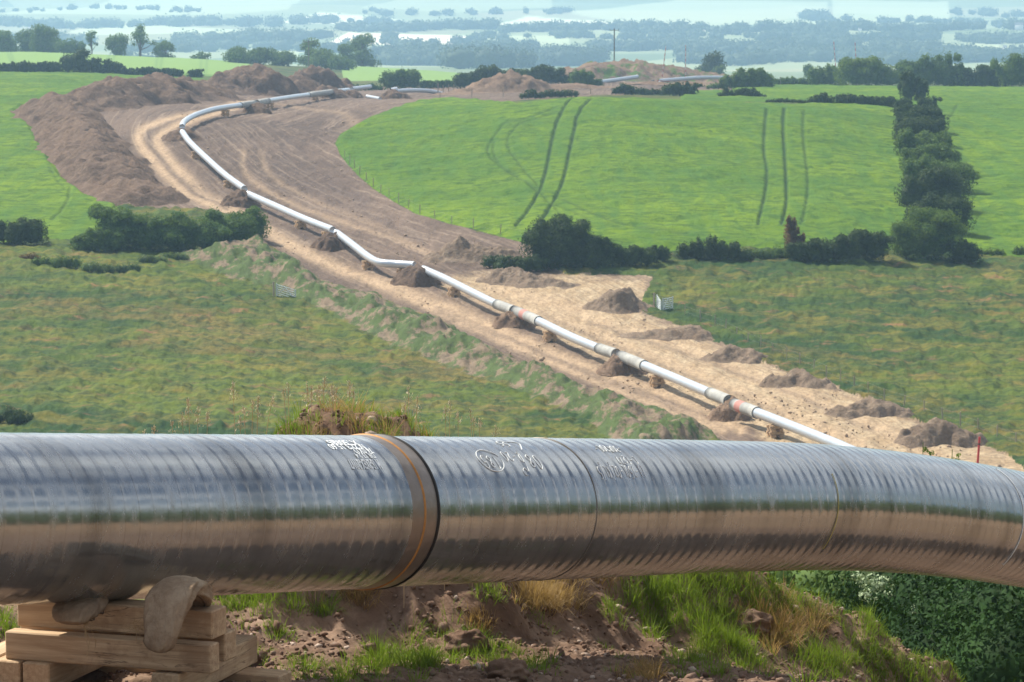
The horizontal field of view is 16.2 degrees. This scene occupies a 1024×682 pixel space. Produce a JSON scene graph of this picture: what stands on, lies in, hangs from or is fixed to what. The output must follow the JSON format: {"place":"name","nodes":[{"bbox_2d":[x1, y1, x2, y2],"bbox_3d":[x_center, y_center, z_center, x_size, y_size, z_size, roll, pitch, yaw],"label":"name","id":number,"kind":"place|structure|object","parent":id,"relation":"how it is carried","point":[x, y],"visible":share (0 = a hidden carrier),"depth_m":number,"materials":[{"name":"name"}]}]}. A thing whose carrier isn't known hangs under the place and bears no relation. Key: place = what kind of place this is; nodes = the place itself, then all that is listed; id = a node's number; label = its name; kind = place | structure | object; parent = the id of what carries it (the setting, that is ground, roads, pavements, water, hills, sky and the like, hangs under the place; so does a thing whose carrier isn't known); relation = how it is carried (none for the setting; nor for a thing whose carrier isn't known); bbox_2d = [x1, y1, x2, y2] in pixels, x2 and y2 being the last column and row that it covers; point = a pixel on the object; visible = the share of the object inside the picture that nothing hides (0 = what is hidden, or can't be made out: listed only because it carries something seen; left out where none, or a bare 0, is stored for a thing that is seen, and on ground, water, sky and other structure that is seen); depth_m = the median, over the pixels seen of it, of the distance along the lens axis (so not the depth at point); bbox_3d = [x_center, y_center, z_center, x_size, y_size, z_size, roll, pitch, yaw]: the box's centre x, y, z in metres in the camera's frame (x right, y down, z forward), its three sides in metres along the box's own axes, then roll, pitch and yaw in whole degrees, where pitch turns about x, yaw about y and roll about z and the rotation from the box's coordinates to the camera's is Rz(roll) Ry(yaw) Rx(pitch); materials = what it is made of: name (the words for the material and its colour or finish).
{"place":"outdoors","nodes":[
{"label":"outdoors","id":0,"kind":"place"},
{"bbox_2d":[0,70,205,241],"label":"crop field","id":1,"kind":"structure","parent":0,"point":[34,184],"depth_m":446.06,"materials":[{"name":"plant"}]},
{"bbox_2d":[0,60,61,71],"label":"hedge","id":2,"kind":"object","parent":1,"relation":"on","point":[25,66],"visible":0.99,"depth_m":788.38,"materials":[{"name":"green plant"}]},
{"bbox_2d":[59,47,101,72],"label":"hedge","id":3,"kind":"object","parent":1,"relation":"on","point":[79,61],"visible":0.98,"depth_m":788.37,"materials":[{"name":"green plant"}]},
{"bbox_2d":[92,58,163,74],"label":"hedge","id":4,"kind":"object","parent":1,"relation":"on","point":[108,66],"visible":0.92,"depth_m":788.45,"materials":[{"name":"green plant"}]},
{"bbox_2d":[0,52,248,75],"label":"hill field","id":5,"kind":"structure","parent":0,"point":[210,67],"depth_m":1041.68,"materials":[{"name":"plant"}]},
{"bbox_2d":[28,23,61,52],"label":"tree","id":6,"kind":"object","parent":5,"relation":"on","point":[43,37],"visible":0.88,"depth_m":1208.68,"materials":[{"name":"green plant"}]},
{"bbox_2d":[104,33,129,55],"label":"tree","id":7,"kind":"object","parent":5,"relation":"on","point":[118,43],"visible":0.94,"depth_m":1199.09,"materials":[{"name":"green plant"}]},
{"bbox_2d":[221,45,249,62],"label":"tree","id":8,"kind":"object","parent":5,"relation":"on","point":[237,55],"visible":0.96,"depth_m":1115.12,"materials":[{"name":"green plant"}]},
{"bbox_2d":[246,46,282,64],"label":"tree","id":9,"kind":"object","parent":5,"relation":"on","point":[261,55],"visible":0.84,"depth_m":1124.36,"materials":[{"name":"green plant"}]},
{"bbox_2d":[342,66,474,80],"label":"slope field","id":10,"kind":"structure","parent":0,"point":[360,73],"depth_m":1106.29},
{"bbox_2d":[182,234,713,439],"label":"earth bank","id":11,"kind":"structure","parent":0,"point":[609,413],"depth_m":310.44,"materials":[{"name":"plant"}]},
{"bbox_2d":[0,382,965,681],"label":"earth bank","id":12,"kind":"structure","parent":0,"point":[360,621],"depth_m":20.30,"materials":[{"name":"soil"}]},
{"bbox_2d":[0,599,291,681],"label":"timber crib","id":13,"kind":"object","parent":12,"relation":"on","point":[41,644],"visible":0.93,"depth_m":16.48,"materials":[{"name":"wood"}]},
{"bbox_2d":[52,598,107,624],"bbox_3d":[-1.948,1.206,16.369,0.214,0.124,0.373,2,7,13],"label":"burlap sack","id":14,"kind":"object","parent":13,"relation":"on","point":[81,611],"visible":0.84,"depth_m":16.23,"materials":[{"name":"fabric"}]},
{"bbox_2d":[143,575,212,652],"bbox_3d":[-1.473,1.204,16.212,0.225,0.309,0.591,2,7,17],"label":"burlap sack","id":15,"kind":"object","parent":13,"relation":"on","point":[170,601],"visible":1,"depth_m":15.99,"materials":[{"name":"fabric"}]},
{"bbox_2d":[0,432,1023,605],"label":"pipe","id":16,"kind":"object","parent":13,"relation":"on","point":[115,516],"visible":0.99,"depth_m":18.45,"materials":[{"name":"metal"}]},
{"bbox_2d":[443,628,489,654],"bbox_3d":[-0.249,1.660,19.678,0.256,0.175,0.249,0,7,0],"label":"soil clod","id":17,"kind":"object","parent":12,"relation":"on","point":[464,638],"visible":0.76,"depth_m":19.61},
{"bbox_2d":[15,404,944,681],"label":"pebbles","id":18,"kind":"object","parent":12,"relation":"on","point":[581,630],"visible":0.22,"depth_m":20.33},
{"bbox_2d":[0,404,960,681],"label":"soil clods","id":19,"kind":"object","parent":12,"relation":"on","point":[268,664],"visible":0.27,"depth_m":19.83,"materials":[{"name":"soil"}]},
{"bbox_2d":[485,657,529,681],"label":"soil clod","id":20,"kind":"object","parent":12,"relation":"on","point":[516,670],"visible":0.94,"depth_m":18.42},
{"bbox_2d":[277,383,841,680],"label":"dry grass","id":21,"kind":"structure","parent":12,"relation":"on","point":[537,591],"depth_m":21.10,"materials":[{"name":"plant"}]},
{"bbox_2d":[734,608,773,636],"bbox_3d":[1.547,1.834,23.343,0.316,0.198,0.275,0,7,0],"label":"soil clod","id":22,"kind":"object","parent":12,"relation":"on","point":[755,618],"visible":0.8,"depth_m":23.26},
{"bbox_2d":[0,64,1023,606],"bbox_3d":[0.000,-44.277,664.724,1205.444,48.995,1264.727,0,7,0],"label":"meadow","id":23,"kind":"structure","parent":0,"point":[150,346],"depth_m":316.61,"materials":[{"name":"plant"}]},
{"bbox_2d":[0,405,34,423],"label":"bush","id":24,"kind":"object","parent":23,"relation":"on","point":[11,416],"visible":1,"depth_m":267.41,"materials":[{"name":"green plant"}]},
{"bbox_2d":[0,217,49,245],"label":"bush","id":25,"kind":"object","parent":23,"relation":"on","point":[21,230],"visible":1,"depth_m":369.67,"materials":[{"name":"green plant"}]},
{"bbox_2d":[31,255,82,268],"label":"bramble","id":26,"kind":"object","parent":23,"relation":"on","point":[61,261],"visible":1,"depth_m":354.06,"materials":[{"name":"green plant"}]},
{"bbox_2d":[79,261,141,271],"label":"bramble","id":27,"kind":"object","parent":23,"relation":"on","point":[95,267],"visible":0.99,"depth_m":352.66,"materials":[{"name":"green plant"}]},
{"bbox_2d":[67,202,271,251],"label":"willow clump","id":28,"kind":"object","parent":23,"relation":"on","point":[122,228],"visible":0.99,"depth_m":366.63,"materials":[{"name":"green plant"}]},
{"bbox_2d":[303,47,343,68],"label":"tree","id":29,"kind":"object","parent":23,"relation":"on","point":[320,57],"visible":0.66,"depth_m":1145.33,"materials":[{"name":"green plant"}]},
{"bbox_2d":[517,213,616,269],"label":"hawthorn","id":30,"kind":"object","parent":23,"relation":"on","point":[562,239],"visible":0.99,"depth_m":358.48,"materials":[{"name":"green plant"}]},
{"bbox_2d":[611,82,661,94],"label":"bush","id":31,"kind":"object","parent":23,"relation":"on","point":[625,89],"visible":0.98,"depth_m":639.23,"materials":[{"name":"green plant"}]},
{"bbox_2d":[610,242,671,265],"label":"bush","id":32,"kind":"object","parent":23,"relation":"on","point":[632,254],"visible":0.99,"depth_m":360.31,"materials":[{"name":"green plant"}]},
{"bbox_2d":[660,81,704,95],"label":"bush","id":33,"kind":"object","parent":23,"relation":"on","point":[678,89],"visible":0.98,"depth_m":629.23,"materials":[{"name":"green plant"}]},
{"bbox_2d":[694,50,727,71],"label":"tree","id":34,"kind":"object","parent":23,"relation":"on","point":[712,60],"visible":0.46,"depth_m":1145.82,"materials":[{"name":"green plant"}]},
{"bbox_2d":[675,233,754,260],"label":"bush","id":35,"kind":"object","parent":23,"relation":"on","point":[714,249],"visible":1,"depth_m":364.36,"materials":[{"name":"green plant"}]},
{"bbox_2d":[782,215,805,246],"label":"sapling","id":36,"kind":"object","parent":23,"relation":"on","point":[792,232],"visible":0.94,"depth_m":365.64,"materials":[{"name":"brown plant"}]},
{"bbox_2d":[806,63,845,84],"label":"hedge tree","id":37,"kind":"object","parent":23,"relation":"on","point":[819,76],"visible":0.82,"depth_m":788.63,"materials":[{"name":"green plant"}]},
{"bbox_2d":[784,228,897,262],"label":"bush","id":38,"kind":"object","parent":23,"relation":"on","point":[857,243],"visible":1,"depth_m":364.44,"materials":[{"name":"green plant"}]},
{"bbox_2d":[875,63,912,85],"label":"hedge tree","id":39,"kind":"object","parent":23,"relation":"on","point":[891,77],"visible":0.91,"depth_m":778.84,"materials":[{"name":"green plant"}]},
{"bbox_2d":[886,205,969,261],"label":"tree","id":40,"kind":"object","parent":23,"relation":"on","point":[929,231],"visible":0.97,"depth_m":370.84,"materials":[{"name":"green plant"}]},
{"bbox_2d":[946,238,983,264],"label":"shrub","id":41,"kind":"object","parent":23,"relation":"on","point":[964,251],"visible":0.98,"depth_m":370.50,"materials":[{"name":"green plant"}]},
{"bbox_2d":[0,0,1023,78],"bbox_3d":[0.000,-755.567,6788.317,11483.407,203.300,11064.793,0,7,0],"label":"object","id":42,"kind":"structure","parent":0,"point":[719,13],"depth_m":4937.03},
{"bbox_2d":[346,32,381,66],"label":"tree","id":43,"kind":"object","parent":42,"relation":"on","point":[362,55],"visible":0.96,"depth_m":1296.32,"materials":[{"name":"green plant"}]},
{"bbox_2d":[0,3,1023,68],"bbox_3d":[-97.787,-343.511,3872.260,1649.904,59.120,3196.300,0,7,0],"label":"woodland","id":44,"kind":"object","parent":42,"relation":"on","point":[810,41],"visible":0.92,"depth_m":3608.31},
{"bbox_2d":[31,81,1023,471],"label":"dirt track","id":45,"kind":"structure","parent":0,"point":[263,153],"depth_m":367.22,"materials":[{"name":"soil"}]},
{"bbox_2d":[10,91,189,205],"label":"soil heap","id":46,"kind":"object","parent":45,"relation":"on","point":[83,146],"visible":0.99,"depth_m":453.59,"materials":[{"name":"soil"}]},
{"bbox_2d":[65,72,245,112],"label":"soil heap","id":47,"kind":"object","parent":45,"relation":"on","point":[112,94],"visible":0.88,"depth_m":563.30,"materials":[{"name":"soil"}]},
{"bbox_2d":[221,110,229,116],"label":"timber crib","id":48,"kind":"object","parent":45,"relation":"on","point":[227,113],"visible":1,"depth_m":515.00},
{"bbox_2d":[179,100,256,127],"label":"pipe section","id":49,"kind":"object","parent":48,"relation":"on","point":[190,117],"visible":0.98,"depth_m":506.95,"materials":[{"name":"metal"}]},
{"bbox_2d":[223,181,233,187],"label":"timber crib","id":50,"kind":"object","parent":45,"relation":"on","point":[226,185],"visible":0.83,"depth_m":430.77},
{"bbox_2d":[180,129,247,190],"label":"pipe section","id":51,"kind":"object","parent":50,"relation":"on","point":[213,164],"visible":0.98,"depth_m":441.66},
{"bbox_2d":[220,189,262,207],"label":"soil heap","id":52,"kind":"object","parent":45,"relation":"on","point":[238,198],"visible":0.93,"depth_m":410.87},
{"bbox_2d":[199,63,352,98],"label":"soil heap","id":53,"kind":"object","parent":45,"relation":"on","point":[256,79],"visible":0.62,"depth_m":649.74,"materials":[{"name":"soil"}]},
{"bbox_2d":[294,64,356,90],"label":"soil heap","id":54,"kind":"object","parent":45,"relation":"on","point":[323,76],"visible":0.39,"depth_m":721.22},
{"bbox_2d":[310,231,349,251],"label":"soil heap","id":55,"kind":"object","parent":45,"relation":"on","point":[328,241],"visible":0.87,"depth_m":374.99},
{"bbox_2d":[353,68,459,90],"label":"hedge","id":56,"kind":"object","parent":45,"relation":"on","point":[402,79],"visible":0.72,"depth_m":798.73,"materials":[{"name":"green plant"}]},
{"bbox_2d":[390,264,441,287],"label":"soil heap","id":57,"kind":"object","parent":45,"relation":"on","point":[415,276],"visible":0.98,"depth_m":350.15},
{"bbox_2d":[447,287,460,296],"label":"timber crib","id":58,"kind":"object","parent":45,"relation":"on","point":[452,292],"visible":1,"depth_m":343.60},
{"bbox_2d":[422,265,514,312],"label":"pipe section","id":59,"kind":"object","parent":58,"relation":"on","point":[500,305],"visible":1,"depth_m":338.69,"materials":[{"name":"metal"}]},
{"bbox_2d":[422,235,505,262],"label":"soil heap","id":60,"kind":"object","parent":45,"relation":"on","point":[459,248],"visible":0.91,"depth_m":365.16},
{"bbox_2d":[451,64,528,88],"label":"hedge","id":61,"kind":"object","parent":45,"relation":"on","point":[464,80],"visible":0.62,"depth_m":788.57,"materials":[{"name":"green plant"}]},
{"bbox_2d":[432,69,575,94],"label":"soil heap","id":62,"kind":"object","parent":45,"relation":"on","point":[510,81],"visible":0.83,"depth_m":698.71,"materials":[{"name":"soil"}]},
{"bbox_2d":[492,311,535,328],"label":"soil heap","id":63,"kind":"object","parent":45,"relation":"on","point":[508,319],"visible":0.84,"depth_m":327.47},
{"bbox_2d":[480,252,551,271],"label":"scrub","id":64,"kind":"object","parent":45,"relation":"on","point":[536,262],"visible":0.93,"depth_m":357.73,"materials":[{"name":"green plant"}]},
{"bbox_2d":[475,266,580,288],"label":"soil heap","id":65,"kind":"object","parent":45,"relation":"on","point":[516,277],"visible":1,"depth_m":350.73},
{"bbox_2d":[518,64,571,83],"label":"hedge","id":66,"kind":"object","parent":45,"relation":"on","point":[550,73],"visible":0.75,"depth_m":778.57,"materials":[{"name":"green plant"}]},
{"bbox_2d":[519,89,579,98],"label":"scrub","id":67,"kind":"object","parent":45,"relation":"on","point":[530,93],"visible":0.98,"depth_m":609.36,"materials":[{"name":"green plant"}]},
{"bbox_2d":[542,331,557,341],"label":"timber crib","id":68,"kind":"object","parent":45,"relation":"on","point":[547,337],"visible":0.89,"depth_m":318.82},
{"bbox_2d":[511,306,619,357],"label":"pipe section","id":69,"kind":"object","parent":68,"relation":"on","point":[540,321],"visible":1,"depth_m":314.05,"materials":[{"name":"metal"}]},
{"bbox_2d":[115,113,1020,470],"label":"strip clods","id":70,"kind":"object","parent":45,"relation":"on","point":[593,333],"visible":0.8,"depth_m":313.79,"materials":[{"name":"soil"}]},
{"bbox_2d":[567,68,604,85],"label":"hedge","id":71,"kind":"object","parent":45,"relation":"on","point":[583,76],"visible":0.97,"depth_m":738.66,"materials":[{"name":"green plant"}]},
{"bbox_2d":[582,287,655,313],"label":"soil heap","id":72,"kind":"object","parent":45,"relation":"on","point":[624,300],"visible":1,"depth_m":335.76,"materials":[{"name":"soil"}]},
{"bbox_2d":[596,351,647,376],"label":"soil heap","id":73,"kind":"object","parent":45,"relation":"on","point":[614,365],"visible":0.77,"depth_m":300.71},
{"bbox_2d":[564,58,732,81],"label":"soil heap","id":74,"kind":"object","parent":45,"relation":"on","point":[642,69],"visible":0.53,"depth_m":881.52,"materials":[{"name":"soil"}]},
{"bbox_2d":[649,375,664,387],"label":"timber crib","id":75,"kind":"object","parent":45,"relation":"on","point":[657,380],"visible":0.96,"depth_m":293.35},
{"bbox_2d":[616,351,731,403],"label":"pipe section","id":76,"kind":"object","parent":75,"relation":"on","point":[710,393],"visible":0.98,"depth_m":288.78,"materials":[{"name":"metal"}]},
{"bbox_2d":[617,324,712,341],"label":"soil heap","id":77,"kind":"object","parent":45,"relation":"on","point":[698,333],"visible":1,"depth_m":321.25,"materials":[{"name":"soil"}]},
{"bbox_2d":[707,395,751,421],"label":"soil heap","id":78,"kind":"object","parent":45,"relation":"on","point":[721,412],"visible":0.77,"depth_m":276.04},
{"bbox_2d":[699,344,767,363],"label":"soil heap","id":79,"kind":"object","parent":45,"relation":"on","point":[729,353],"visible":1,"depth_m":308.76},
{"bbox_2d":[766,424,784,437],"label":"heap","id":80,"kind":"object","parent":45,"relation":"on","point":[774,431],"visible":0.96,"depth_m":267.31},
{"bbox_2d":[729,398,855,446],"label":"pipe section","id":81,"kind":"object","parent":80,"relation":"on","point":[746,408],"visible":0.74,"depth_m":265.35,"materials":[{"name":"metal"}]},
{"bbox_2d":[759,367,836,389],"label":"soil heap","id":82,"kind":"object","parent":45,"relation":"on","point":[798,377],"visible":1,"depth_m":294.85,"materials":[{"name":"soil"}]},
{"bbox_2d":[824,398,913,418],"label":"soil heap","id":83,"kind":"object","parent":45,"relation":"on","point":[876,408],"visible":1,"depth_m":279.96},
{"bbox_2d":[893,417,987,448],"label":"soil heap","id":84,"kind":"object","parent":45,"relation":"on","point":[934,432],"visible":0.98,"depth_m":267.23,"materials":[{"name":"soil"}]},
{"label":"timber crib","id":85,"kind":"object","parent":45,"relation":"on","visible":0},
{"bbox_2d":[333,229,415,267],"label":"pipe section","id":86,"kind":"object","parent":85,"relation":"on","point":[358,249],"visible":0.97,"depth_m":358.76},
{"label":"timber crib","id":87,"kind":"object","parent":45,"relation":"on","visible":0},
{"bbox_2d":[247,191,335,232],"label":"pipe section","id":88,"kind":"object","parent":87,"relation":"on","point":[291,213],"visible":0.97,"depth_m":393.02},
{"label":"timber crib","id":89,"kind":"object","parent":45,"relation":"on","visible":0},
{"bbox_2d":[256,88,349,103],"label":"pipe section","id":90,"kind":"object","parent":89,"relation":"on","point":[297,96],"visible":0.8,"depth_m":589.25,"materials":[{"name":"metal"}]},
{"bbox_2d":[336,86,1023,256],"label":"barley field","id":91,"kind":"structure","parent":0,"point":[640,172],"depth_m":446.42,"materials":[{"name":"plant"}]},
{"bbox_2d":[830,55,886,85],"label":"hedge tree","id":92,"kind":"object","parent":91,"relation":"on","point":[857,71],"visible":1,"depth_m":778.06,"materials":[{"name":"green plant"}]},
{"bbox_2d":[831,93,900,106],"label":"bush","id":93,"kind":"object","parent":91,"relation":"on","point":[889,101],"visible":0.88,"depth_m":559.42,"materials":[{"name":"green plant"}]},
{"bbox_2d":[897,68,929,99],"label":"conifer","id":94,"kind":"object","parent":91,"relation":"on","point":[910,86],"visible":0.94,"depth_m":599.22,"materials":[{"name":"green plant"}]},
{"bbox_2d":[892,116,947,139],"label":"hedge bush","id":95,"kind":"object","parent":91,"relation":"on","point":[920,124],"visible":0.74,"depth_m":482.71,"materials":[{"name":"green plant"}]},
{"bbox_2d":[892,104,949,129],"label":"hedge bush","id":96,"kind":"object","parent":91,"relation":"on","point":[935,113],"visible":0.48,"depth_m":503.48,"materials":[{"name":"green plant"}]},
{"bbox_2d":[893,127,956,155],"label":"hedge bush","id":97,"kind":"object","parent":91,"relation":"on","point":[908,139],"visible":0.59,"depth_m":464.17,"materials":[{"name":"green plant"}]},
{"bbox_2d":[898,142,962,169],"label":"hedge bush","id":98,"kind":"object","parent":91,"relation":"on","point":[942,152],"visible":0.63,"depth_m":447.80,"materials":[{"name":"green plant"}]},
{"bbox_2d":[896,49,972,85],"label":"hedge","id":99,"kind":"object","parent":91,"relation":"on","point":[937,70],"visible":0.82,"depth_m":788.54,"materials":[{"name":"green plant"}]},
{"bbox_2d":[894,165,975,207],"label":"hedge bush","id":100,"kind":"object","parent":91,"relation":"on","point":[941,180],"visible":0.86,"depth_m":411.41,"materials":[{"name":"green plant"}]},
{"bbox_2d":[902,191,976,232],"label":"hedge bush","id":101,"kind":"object","parent":91,"relation":"on","point":[951,204],"visible":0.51,"depth_m":390.74,"materials":[{"name":"green plant"}]},
{"bbox_2d":[899,150,980,190],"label":"hedge bush","id":102,"kind":"object","parent":91,"relation":"on","point":[910,167],"visible":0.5,"depth_m":430.61,"materials":[{"name":"green plant"}]},
{"bbox_2d":[950,64,1009,86],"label":"hedge","id":103,"kind":"object","parent":91,"relation":"on","point":[982,75],"visible":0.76,"depth_m":788.70,"materials":[{"name":"green plant"}]},
{"bbox_2d":[989,53,1023,86],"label":"hedge tree","id":104,"kind":"object","parent":91,"relation":"on","point":[1011,71],"visible":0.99,"depth_m":768.49,"materials":[{"name":"green plant"}]},
{"bbox_2d":[706,67,776,88],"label":"thorn tree","id":105,"kind":"object","parent":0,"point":[752,77],"visible":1,"depth_m":718.86,"materials":[{"name":"green plant"}]},
{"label":"ground","id":106,"kind":"structure","parent":0,"visible":0},
{"bbox_2d":[762,570,890,631],"bbox_3d":[3.265,5.567,39.245,1.366,6.977,4.110,-3,7,-21],"label":"shrub","id":107,"kind":"object","parent":106,"relation":"on","point":[809,577],"visible":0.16,"depth_m":38.20,"materials":[{"name":"green plant"}]},
{"bbox_2d":[826,571,1023,681],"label":"shrub","id":108,"kind":"object","parent":106,"relation":"on","point":[973,629],"visible":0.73,"depth_m":32.50,"materials":[{"name":"green plant"}]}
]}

